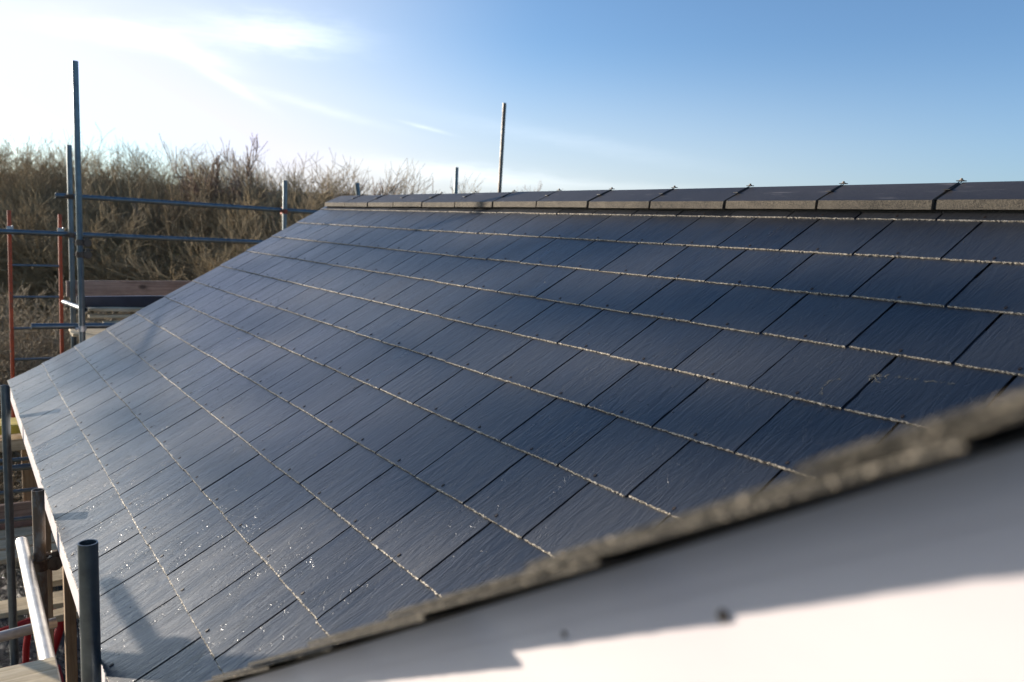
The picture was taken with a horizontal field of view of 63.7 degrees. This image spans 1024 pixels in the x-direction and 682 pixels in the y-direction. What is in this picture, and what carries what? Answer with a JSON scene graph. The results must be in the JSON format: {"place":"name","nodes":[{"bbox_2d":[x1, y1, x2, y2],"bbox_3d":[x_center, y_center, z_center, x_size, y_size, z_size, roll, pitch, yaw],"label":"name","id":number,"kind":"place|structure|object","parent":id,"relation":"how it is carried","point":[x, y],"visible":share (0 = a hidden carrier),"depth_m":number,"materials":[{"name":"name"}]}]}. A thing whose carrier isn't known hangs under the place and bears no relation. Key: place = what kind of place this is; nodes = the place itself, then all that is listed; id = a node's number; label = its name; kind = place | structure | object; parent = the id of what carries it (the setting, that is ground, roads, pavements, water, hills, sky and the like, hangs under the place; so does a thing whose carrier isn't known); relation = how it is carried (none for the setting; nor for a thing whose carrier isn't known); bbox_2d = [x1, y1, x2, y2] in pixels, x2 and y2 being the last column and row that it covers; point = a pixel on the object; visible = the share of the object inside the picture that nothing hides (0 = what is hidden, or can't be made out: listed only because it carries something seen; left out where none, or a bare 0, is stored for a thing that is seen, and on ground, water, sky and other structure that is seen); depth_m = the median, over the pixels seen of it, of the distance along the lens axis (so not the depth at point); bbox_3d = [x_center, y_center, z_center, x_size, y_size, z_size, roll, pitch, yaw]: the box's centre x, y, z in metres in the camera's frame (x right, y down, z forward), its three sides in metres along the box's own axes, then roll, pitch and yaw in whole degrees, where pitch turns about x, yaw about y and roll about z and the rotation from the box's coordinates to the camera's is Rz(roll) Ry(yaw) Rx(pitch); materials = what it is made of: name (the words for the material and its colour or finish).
{"place":"outdoors","nodes":[
{"label":"outdoors","id":0,"kind":"place"},
{"bbox_2d":[0,433,25,451],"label":"timber beam","id":1,"kind":"structure","parent":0,"point":[17,443],"depth_m":7.02,"materials":[{"name":"beige wood"}]},
{"bbox_2d":[0,417,20,434],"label":"wrapped bundle","id":2,"kind":"object","parent":1,"relation":"on","point":[15,428],"depth_m":6.95,"materials":[{"name":"yellow plastic"}]},
{"bbox_2d":[0,500,80,681],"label":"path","id":3,"kind":"structure","parent":0,"point":[5,647],"depth_m":7.62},
{"bbox_2d":[21,450,37,617],"bbox_3d":[-4.484,1.812,7.741,0.168,1.910,0.072,-3,9,-34],"label":"timber post","id":4,"kind":"object","parent":3,"relation":"on","point":[28,479],"visible":0.06,"depth_m":7.62,"materials":[{"name":"brown wood"}]},
{"bbox_2d":[0,609,63,681],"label":"plastic barrier","id":5,"kind":"object","parent":3,"relation":"on","point":[58,631],"visible":0.32,"depth_m":6.81,"materials":[{"name":"red plastic"}]},
{"bbox_2d":[31,488,62,659],"bbox_3d":[-2.049,2.016,3.691,0.139,2.805,0.093,-3,9,-34],"label":"scaffold pole","id":6,"kind":"object","parent":3,"relation":"on","point":[44,561],"visible":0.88,"depth_m":3.50,"materials":[{"name":"metal"}]},
{"bbox_2d":[45,510,53,647],"bbox_3d":[-2.594,1.993,4.631,0.052,2.550,0.104,-3,9,-34],"label":"timber prop","id":7,"kind":"object","parent":3,"relation":"on","point":[49,572],"visible":0.2,"depth_m":4.50,"materials":[{"name":"brown wood"}]},
{"bbox_2d":[62,566,77,681],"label":"timber prop","id":8,"kind":"object","parent":3,"relation":"on","point":[70,642],"visible":0.63,"depth_m":3.77,"materials":[{"name":"brown wood"}]},
{"bbox_2d":[0,617,56,642],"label":"scaffold pole","id":9,"kind":"object","parent":8,"relation":"attached to","point":[15,632],"visible":0.84,"depth_m":3.75,"materials":[{"name":"metal"}]},
{"bbox_2d":[64,145,76,347],"bbox_3d":[-4.359,0.399,8.204,0.088,4.595,0.139,-3,9,-34],"label":"scaffold pole","id":10,"kind":"object","parent":3,"relation":"on","point":[69,196],"visible":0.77,"depth_m":7.98,"materials":[{"name":"metal"}]},
{"bbox_2d":[0,229,263,243],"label":"scaffold pole","id":11,"kind":"object","parent":10,"relation":"attached to","point":[113,236],"visible":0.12,"depth_m":8.34,"materials":[{"name":"metal"}]},
{"bbox_2d":[6,210,63,417],"bbox_3d":[-4.628,-0.162,8.048,0.498,2.183,0.127,-3,9,-34],"label":"ladder","id":12,"kind":"object","parent":11,"relation":"hanging from","point":[11,297],"visible":0.59,"depth_m":8.00,"materials":[{"name":"metal"}]},
{"bbox_2d":[55,193,318,213],"bbox_3d":[-2.002,-1.471,9.541,5.771,0.127,0.048,-3,9,-34],"label":"scaffold pole","id":13,"kind":"object","parent":10,"relation":"attached to","point":[170,202],"visible":0.46,"depth_m":8.57,"materials":[{"name":"metal"}]},
{"bbox_2d":[77,539,101,681],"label":"scaffold pole","id":14,"kind":"object","parent":3,"relation":"on","point":[89,602],"visible":1,"depth_m":2.32,"materials":[{"name":"metal"}]},
{"bbox_2d":[15,536,61,681],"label":"scaffold pole","id":15,"kind":"object","parent":14,"relation":"attached to","point":[42,638],"visible":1,"depth_m":3.04,"materials":[{"name":"metal"}]},
{"bbox_2d":[0,657,59,681],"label":"scaffold board","id":16,"kind":"object","parent":15,"relation":"on","point":[43,670],"visible":1,"depth_m":2.48,"materials":[{"name":"beige wood"}]},
{"bbox_2d":[3,344,80,668],"bbox_3d":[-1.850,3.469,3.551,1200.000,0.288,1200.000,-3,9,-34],"label":"ground","id":17,"kind":"structure","parent":0,"point":[20,617],"depth_m":8.12,"materials":[{"name":"brown soil"}]},
{"bbox_2d":[0,385,18,665],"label":"scaffold pole","id":18,"kind":"object","parent":17,"relation":"on","point":[8,505],"visible":1,"depth_m":5.21,"materials":[{"name":"metal"}]},
{"bbox_2d":[3,146,111,284],"bbox_3d":[-11.900,-2.474,23.175,5.094,5.668,4.657,7,9,30],"label":"bare tree","id":19,"kind":"object","parent":17,"relation":"on","point":[41,168],"depth_m":22.11,"materials":[{"name":"brown plant"}]},
{"bbox_2d":[0,275,127,590],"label":"brambles","id":20,"kind":"object","parent":17,"relation":"on","point":[32,348],"visible":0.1,"depth_m":10.97,"materials":[{"name":"brown plant"}]},
{"bbox_2d":[0,155,127,343],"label":"bare tree","id":21,"kind":"object","parent":17,"relation":"on","point":[40,204],"visible":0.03,"depth_m":21.08,"materials":[{"name":"brown plant"}]},
{"bbox_2d":[72,60,92,342],"bbox_3d":[-3.605,0.310,6.977,0.145,5.165,0.140,-3,9,-34],"label":"scaffold pole","id":22,"kind":"object","parent":17,"relation":"on","point":[80,255],"visible":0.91,"depth_m":6.75,"materials":[{"name":"metal"}]},
{"bbox_2d":[31,323,115,328],"bbox_3d":[-2.687,-0.152,7.580,3.001,0.098,0.048,-3,9,-34],"label":"scaffold pole","id":23,"kind":"object","parent":22,"relation":"attached to","point":[67,325],"visible":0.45,"depth_m":6.87,"materials":[{"name":"metal"}]},
{"bbox_2d":[62,300,87,311],"bbox_3d":[-3.937,-0.318,7.408,0.044,0.099,1.232,-3,9,-35],"label":"scaffold pole","id":24,"kind":"object","parent":22,"relation":"attached to","point":[70,304],"visible":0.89,"depth_m":7.41,"materials":[{"name":"metal"}]},
{"bbox_2d":[76,295,163,307],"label":"plastic fascia","id":25,"kind":"structure","parent":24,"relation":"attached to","point":[121,301],"depth_m":7.76,"materials":[{"name":"black plastic"}]},
{"bbox_2d":[6,161,161,273],"bbox_3d":[-11.399,-2.459,23.597,4.871,5.565,4.989,1,8,-15],"label":"bare tree","id":26,"kind":"object","parent":17,"relation":"on","point":[109,190],"visible":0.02,"depth_m":23.19,"materials":[{"name":"brown plant"}]},
{"bbox_2d":[0,235,250,346],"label":"undergrowth","id":27,"kind":"object","parent":17,"relation":"on","point":[120,270],"visible":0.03,"depth_m":19.30,"materials":[{"name":"brown plant"}]},
{"bbox_2d":[93,160,226,264],"bbox_3d":[-8.895,-1.909,21.170,4.692,5.325,3.324,3,8,6],"label":"bare tree","id":28,"kind":"object","parent":17,"relation":"on","point":[116,191],"visible":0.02,"depth_m":20.69,"materials":[{"name":"brown plant"}]},
{"bbox_2d":[112,154,224,258],"bbox_3d":[-8.057,-1.841,20.416,3.094,5.465,3.101,-3,9,-34],"label":"bare tree","id":29,"kind":"object","parent":17,"relation":"on","point":[200,168],"visible":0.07,"depth_m":19.91,"materials":[{"name":"brown plant"}]},
{"bbox_2d":[159,134,290,248],"bbox_3d":[-6.695,-2.026,20.227,3.708,6.002,2.174,3,8,3],"label":"bare tree","id":30,"kind":"object","parent":17,"relation":"on","point":[248,173],"visible":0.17,"depth_m":19.71,"materials":[{"name":"brown plant"}]},
{"bbox_2d":[0,123,485,348],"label":"thicket","id":31,"kind":"object","parent":17,"relation":"on","point":[33,249],"visible":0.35,"depth_m":19.43,"materials":[{"name":"brown plant"}]},
{"bbox_2d":[226,150,277,224],"bbox_3d":[-5.959,-1.838,20.561,2.291,5.599,2.308,10,11,43],"label":"bare tree","id":32,"kind":"object","parent":17,"relation":"on","point":[242,178],"visible":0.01,"depth_m":19.90,"materials":[{"name":"brown plant"}]},
{"bbox_2d":[280,180,287,229],"bbox_3d":[-2.619,0.409,9.394,0.085,4.410,0.139,-3,9,-34],"label":"scaffold pole","id":33,"kind":"object","parent":17,"relation":"on","point":[284,211],"visible":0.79,"depth_m":9.10,"materials":[{"name":"metal"}]},
{"bbox_2d":[66,280,191,296],"bbox_3d":[-3.196,-0.563,8.841,2.800,0.165,0.042,-3,9,-34],"label":"toe board","id":34,"kind":"object","parent":33,"relation":"attached to","point":[116,288],"visible":0.23,"depth_m":8.34,"materials":[{"name":"brown wood"}]},
{"bbox_2d":[254,178,368,232],"bbox_3d":[-4.273,-1.399,19.496,4.339,5.178,3.116,-5,11,-45],"label":"bare tree","id":35,"kind":"object","parent":17,"relation":"on","point":[321,201],"visible":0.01,"depth_m":17.99,"materials":[{"name":"brown plant"}]},
{"bbox_2d":[354,183,359,194],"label":"scaffold pole","id":36,"kind":"object","parent":17,"relation":"on","point":[357,189],"visible":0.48,"depth_m":8.51,"materials":[{"name":"metal"}]},
{"bbox_2d":[373,171,405,194],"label":"bare tree","id":37,"kind":"object","parent":17,"relation":"on","point":[380,185],"visible":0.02,"depth_m":18.81,"materials":[{"name":"brown plant"}]},
{"bbox_2d":[372,177,436,194],"bbox_3d":[-2.264,-0.914,17.296,3.076,4.989,3.229,6,8,24],"label":"bare tree","id":38,"kind":"object","parent":17,"relation":"on","point":[394,187],"visible":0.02,"depth_m":17.37,"materials":[{"name":"brown plant"}]},
{"bbox_2d":[454,167,458,193],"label":"scaffold pole","id":39,"kind":"object","parent":17,"relation":"on","point":[456,180],"visible":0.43,"depth_m":10.26,"materials":[{"name":"metal"}]},
{"bbox_2d":[498,103,505,191],"bbox_3d":[-0.261,-0.272,10.863,0.148,5.576,0.048,-3,9,-34],"label":"scaffold pole","id":40,"kind":"object","parent":17,"relation":"on","point":[502,147],"visible":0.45,"depth_m":10.57,"materials":[{"name":"metal"}]},
{"bbox_2d":[7,178,1023,681],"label":"house","id":41,"kind":"structure","parent":17,"relation":"on","point":[807,464],"depth_m":2.49,"materials":[{"name":"stone"}]},
{"bbox_2d":[52,567,62,586],"bbox_3d":[-3.231,1.650,5.913,0.300,0.050,0.400,-3,9,-34],"label":"timber offcut","id":42,"kind":"object","parent":41,"relation":"attached to","point":[57,578],"visible":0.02,"depth_m":5.76,"materials":[{"name":"beige wood"}]},
{"bbox_2d":[53,607,78,621],"bbox_3d":[-3.005,1.852,5.623,0.310,0.050,0.120,-3,9,-34],"label":"timber offcut","id":43,"kind":"object","parent":41,"relation":"attached to","point":[58,614],"visible":0.19,"depth_m":5.56,"materials":[{"name":"beige wood"}]},
{"bbox_2d":[22,217,963,650],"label":"rain droplets","id":44,"kind":"object","parent":41,"relation":"on","point":[346,391],"visible":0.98,"depth_m":3.90,"materials":[{"name":"liquid"}]},
{"bbox_2d":[5,174,364,203],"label":"hill","id":45,"kind":"structure","parent":0,"point":[268,190],"depth_m":256.99,"materials":[{"name":"plant"}]},
{"bbox_2d":[0,463,31,471],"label":"scaffold pole","id":46,"kind":"object","parent":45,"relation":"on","point":[19,467],"depth_m":6.22,"materials":[{"name":"metal"}]},
{"bbox_2d":[0,457,28,462],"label":"scaffold pole","id":47,"kind":"object","parent":46,"relation":"attached to","point":[19,459],"depth_m":6.25,"materials":[{"name":"metal"}]},
{"bbox_2d":[0,515,31,523],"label":"scaffold pole","id":48,"kind":"object","parent":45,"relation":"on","point":[23,518],"depth_m":6.29,"materials":[{"name":"metal"}]},
{"bbox_2d":[0,487,37,494],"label":"scaffold pole","id":49,"kind":"object","parent":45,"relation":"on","point":[20,490],"depth_m":6.27,"materials":[{"name":"metal"}]},
{"bbox_2d":[69,329,103,331],"bbox_3d":[-2.490,-0.175,8.878,4.020,0.039,0.228,-3,9,-34],"label":"scaffold board","id":50,"kind":"object","parent":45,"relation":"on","point":[87,329],"visible":0.04,"depth_m":7.76,"materials":[{"name":"beige wood"}]},
{"bbox_2d":[70,329,104,336],"bbox_3d":[-2.369,-0.144,8.688,4.034,0.039,0.228,-3,9,-34],"label":"scaffold board","id":51,"kind":"object","parent":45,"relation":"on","point":[75,333],"visible":0.02,"depth_m":7.59,"materials":[{"name":"beige wood"}]},
{"bbox_2d":[86,333,97,336],"bbox_3d":[-2.221,-0.114,8.515,3.985,0.039,0.231,-3,9,-34],"label":"scaffold board","id":52,"kind":"object","parent":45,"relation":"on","point":[90,334],"visible":0.01,"depth_m":7.46,"materials":[{"name":"beige wood"}]},
{"bbox_3d":[-3.019,-0.165,7.945,1.600,0.033,0.126,-3,9,-34],"label":"batten","id":53,"kind":"object","parent":52,"relation":"on","visible":0},
{"bbox_2d":[102,320,120,322],"bbox_3d":[-3.058,-0.191,7.840,1.500,0.031,0.124,-3,9,-35],"label":"batten","id":54,"kind":"object","parent":53,"relation":"on","point":[111,321],"visible":0.06,"depth_m":7.43,"materials":[{"name":"beige wood"}]},
{"bbox_2d":[88,313,134,317],"bbox_3d":[-3.123,-0.252,7.933,1.701,0.037,0.132,-3,9,-34],"label":"batten","id":55,"kind":"object","parent":54,"relation":"on","point":[120,315],"visible":0.23,"depth_m":7.53,"materials":[{"name":"beige wood"}]},
{"bbox_2d":[87,307,143,311],"bbox_3d":[-3.178,-0.295,7.913,1.600,0.079,0.123,-3,9,-36],"label":"batten","id":56,"kind":"object","parent":55,"relation":"on","point":[125,309],"visible":0.26,"depth_m":7.54,"materials":[{"name":"beige wood"}]},
{"bbox_2d":[0,0,1023,194],"label":"sky","id":57,"kind":"structure","parent":0,"point":[597,94],"materials":[{"name":"blue"}]},
{"bbox_3d":[-3.906,2.020,5.525,0.230,0.042,3.919,-3,9,-34],"label":"deck plank","id":58,"kind":"object","parent":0,"visible":0},
{"bbox_2d":[0,526,51,539],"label":"cross plank","id":59,"kind":"object","parent":58,"relation":"on","point":[23,531],"visible":0.29,"depth_m":7.31,"materials":[{"name":"grey wood"}]},
{"bbox_2d":[0,533,55,550],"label":"cross plank","id":60,"kind":"object","parent":58,"relation":"on","point":[3,543],"visible":0.1,"depth_m":7.12,"materials":[{"name":"grey wood"}]},
{"bbox_3d":[-3.710,2.012,5.646,0.229,0.041,3.902,-3,9,-34],"label":"deck plank","id":61,"kind":"object","parent":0,"visible":0},
{"bbox_2d":[0,500,31,529],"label":"toe board","id":62,"kind":"object","parent":61,"relation":"on","point":[23,508],"visible":0.24,"depth_m":7.53,"materials":[{"name":"brown wood"}]},
{"bbox_2d":[0,543,58,563],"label":"cross plank","id":63,"kind":"object","parent":61,"relation":"on","point":[3,555],"depth_m":6.85,"materials":[{"name":"grey wood"}]},
{"bbox_3d":[-4.093,2.029,5.393,0.229,0.040,3.912,-3,9,-34],"label":"deck plank","id":64,"kind":"object","parent":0,"visible":0},
{"bbox_2d":[0,591,63,618],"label":"cross plank","id":65,"kind":"object","parent":64,"relation":"on","point":[22,605],"visible":0.49,"depth_m":6.00,"materials":[{"name":"beige wood"}]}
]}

